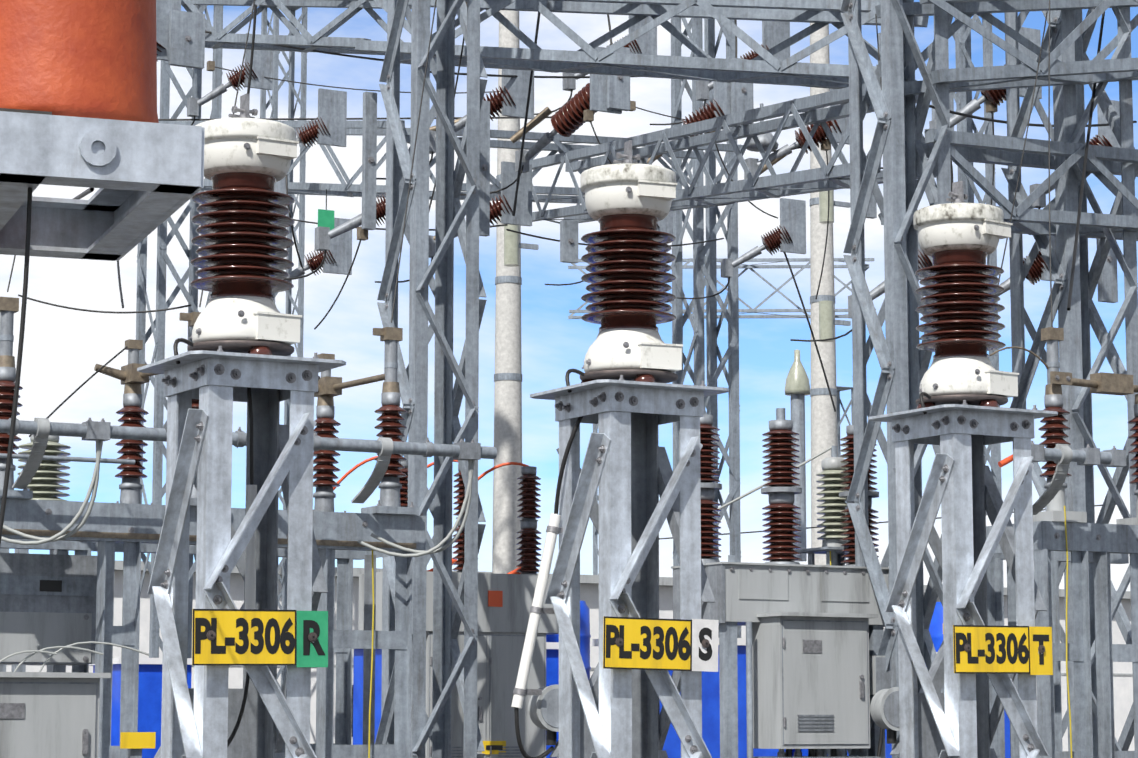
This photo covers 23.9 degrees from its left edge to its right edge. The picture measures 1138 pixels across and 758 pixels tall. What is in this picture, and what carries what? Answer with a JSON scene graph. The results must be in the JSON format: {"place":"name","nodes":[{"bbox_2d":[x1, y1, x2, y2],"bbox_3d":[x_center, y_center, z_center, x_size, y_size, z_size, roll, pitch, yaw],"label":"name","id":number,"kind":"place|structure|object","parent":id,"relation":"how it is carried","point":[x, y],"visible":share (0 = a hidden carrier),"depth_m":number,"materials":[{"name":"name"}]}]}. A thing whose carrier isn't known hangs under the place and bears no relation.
{"place":"outdoors","nodes":[
{"label":"outdoors","id":0,"kind":"place"},
{"bbox_2d":[173,94,301,363],"bbox_3d":[-1.236,-0.559,10.192,0.468,1.062,0.413,0,-7,-1],"label":"surge arrester","id":1,"kind":"object","parent":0,"point":[243,222],"visible":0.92,"depth_m":10.07,"materials":[{"name":"ceramic"}]},
{"bbox_2d":[0,0,1137,590],"label":"sky","id":2,"kind":"structure","parent":0,"point":[62,347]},
{"bbox_2d":[117,2,1117,573],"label":"gantry fittings","id":3,"kind":"object","parent":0,"point":[185,38],"visible":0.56,"depth_m":24.76,"materials":[{"name":"grey metal"}]},
{"bbox_2d":[565,140,682,392],"bbox_3d":[0.221,-0.454,11.018,0.477,1.062,0.412,0,-7,-1],"label":"surge arrester","id":4,"kind":"object","parent":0,"point":[628,202],"visible":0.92,"depth_m":10.90,"materials":[{"name":"ceramic"}]},
{"bbox_2d":[913,181,1018,413],"bbox_3d":[1.738,-0.349,11.843,0.458,1.062,0.418,0,-7,-1],"label":"surge arrester","id":5,"kind":"object","parent":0,"point":[958,239],"visible":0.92,"depth_m":11.73,"materials":[{"name":"ceramic"}]},
{"label":"ground","id":6,"kind":"structure","parent":0,"visible":0},
{"bbox_2d":[0,435,70,671],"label":"insulator","id":7,"kind":"object","parent":6,"relation":"on","point":[45,482],"visible":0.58,"depth_m":17.37,"materials":[{"name":"ceramic"}]},
{"bbox_2d":[0,553,148,757],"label":"control cabinets","id":8,"kind":"object","parent":6,"relation":"on","point":[47,609],"visible":1,"depth_m":14.04,"materials":[{"name":"metal"}]},
{"bbox_2d":[0,0,204,544],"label":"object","id":9,"kind":"object","parent":6,"relation":"on","point":[78,93],"visible":1,"depth_m":4.39,"materials":[{"name":"orange"}]},
{"bbox_2d":[136,5,222,657],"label":"gantry column","id":10,"kind":"structure","parent":6,"relation":"on","point":[157,328],"depth_m":36.27,"materials":[{"name":"grey metal"}]},
{"bbox_2d":[137,346,345,757],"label":"support stand","id":11,"kind":"object","parent":6,"relation":"on","point":[260,714],"visible":0.94,"depth_m":9.95,"materials":[{"name":"metal"}]},
{"bbox_2d":[192,609,327,666],"bbox_3d":[-1.130,0.943,9.774,0.535,0.209,0.081,4,-8,-29],"label":"label","id":12,"kind":"object","parent":11,"relation":"attached to","point":[248,637],"visible":1,"depth_m":9.74,"materials":[{"name":"yellow paint"}]},
{"bbox_2d":[0,0,496,757],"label":"disconnector bay","id":13,"kind":"object","parent":6,"relation":"on","point":[128,524],"visible":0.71,"depth_m":14.63,"materials":[{"name":"metal"}]},
{"bbox_2d":[260,7,307,743],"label":"gantry column","id":14,"kind":"structure","parent":6,"relation":"on","point":[273,101],"depth_m":61.13,"materials":[{"name":"grey metal"}]},
{"bbox_2d":[374,0,486,757],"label":"gantry column","id":15,"kind":"structure","parent":6,"relation":"on","point":[451,211],"depth_m":19.09,"materials":[{"name":"metal"}]},
{"bbox_2d":[333,456,558,757],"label":"circuit breaker","id":16,"kind":"object","parent":6,"relation":"on","point":[505,601],"visible":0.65,"depth_m":20.23,"materials":[{"name":"metal"}]},
{"bbox_2d":[89,638,1010,757],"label":"blue cubicles","id":17,"kind":"object","parent":6,"relation":"on","point":[150,696],"visible":0.12,"depth_m":23.66,"materials":[{"name":"paint"}]},
{"bbox_2d":[6,560,1134,750],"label":"wall","id":18,"kind":"structure","parent":6,"relation":"on","point":[1122,671],"depth_m":65.39,"materials":[{"name":"grey paint"}]},
{"bbox_2d":[593,424,598,574],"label":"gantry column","id":19,"kind":"structure","parent":6,"relation":"on","point":[595,540],"depth_m":75.58,"materials":[{"name":"grey metal"}]},
{"bbox_2d":[511,375,728,757],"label":"support stand","id":20,"kind":"object","parent":6,"relation":"on","point":[628,473],"visible":0.96,"depth_m":10.79,"materials":[{"name":"metal"}]},
{"bbox_2d":[603,616,718,671],"bbox_3d":[0.352,1.048,10.601,0.536,0.210,0.081,4,-8,-29],"label":"label","id":21,"kind":"object","parent":20,"relation":"attached to","point":[658,644],"visible":1,"depth_m":10.57,"materials":[{"name":"yellow paint"}]},
{"bbox_2d":[159,0,1137,318],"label":"gantry girders","id":22,"kind":"object","parent":6,"relation":"on","point":[1103,164],"visible":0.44,"depth_m":19.93,"materials":[{"name":"grey metal"}]},
{"bbox_2d":[18,4,1136,539],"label":"conductors","id":23,"kind":"object","parent":22,"relation":"hanging from","point":[90,190],"visible":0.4,"depth_m":21.51,"materials":[{"name":"black"}]},
{"bbox_2d":[120,0,1120,757],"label":"insulators","id":24,"kind":"object","parent":22,"relation":"attached to","point":[334,234],"visible":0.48,"depth_m":25.77,"materials":[{"name":"brown ceramic"}]},
{"bbox_2d":[492,10,837,573],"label":"concrete poles","id":25,"kind":"object","parent":6,"relation":"on","point":[508,408],"visible":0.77,"depth_m":46.73,"materials":[{"name":"white concrete"}]},
{"bbox_2d":[670,17,740,637],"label":"gantry column","id":26,"kind":"structure","parent":6,"relation":"on","point":[704,265],"depth_m":34.48,"materials":[{"name":"grey metal"}]},
{"bbox_2d":[546,601,942,679],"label":"blue drums","id":27,"kind":"object","parent":6,"relation":"on","point":[936,628],"visible":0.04,"depth_m":25.26,"materials":[{"name":"paint"}]},
{"bbox_2d":[671,403,890,757],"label":"circuit breaker","id":28,"kind":"object","parent":6,"relation":"on","point":[817,675],"visible":0.75,"depth_m":16.53,"materials":[{"name":"metal"}]},
{"bbox_2d":[714,445,877,755],"bbox_3d":[1.428,2.154,17.461,1.176,3.471,0.542,0,-7,-1],"label":"post insulator stand","id":29,"kind":"object","parent":6,"relation":"on","point":[833,505],"visible":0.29,"depth_m":17.57,"materials":[{"name":"ceramic"}]},
{"bbox_2d":[837,386,852,564],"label":"gantry column","id":30,"kind":"structure","parent":6,"relation":"on","point":[839,402],"depth_m":76.29,"materials":[{"name":"grey metal"}]},
{"bbox_2d":[840,0,954,757],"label":"gantry column","id":31,"kind":"structure","parent":6,"relation":"on","point":[904,361],"depth_m":17.14,"materials":[{"name":"metal"}]},
{"bbox_2d":[868,400,1057,757],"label":"support stand","id":32,"kind":"object","parent":6,"relation":"on","point":[956,719],"visible":0.98,"depth_m":11.61,"materials":[{"name":"metal"}]},
{"bbox_2d":[953,625,1052,674],"bbox_3d":[1.833,1.153,11.428,0.534,0.208,0.081,4,-8,-29],"label":"label","id":33,"kind":"object","parent":32,"relation":"attached to","point":[987,649],"visible":1,"depth_m":11.40,"materials":[{"name":"yellow paint"}]},
{"bbox_2d":[934,13,1003,625],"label":"gantry column","id":34,"kind":"structure","parent":6,"relation":"on","point":[961,36],"depth_m":38.76,"materials":[{"name":"grey metal"}]},
{"bbox_2d":[986,0,1137,757],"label":"disconnector bay","id":35,"kind":"object","parent":6,"relation":"on","point":[1074,538],"visible":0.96,"depth_m":15.20,"materials":[{"name":"metal"}]},
{"bbox_2d":[1001,6,1137,757],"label":"gantry column","id":36,"kind":"structure","parent":6,"relation":"on","point":[1071,113],"depth_m":18.61,"materials":[{"name":"metal"}]}
]}

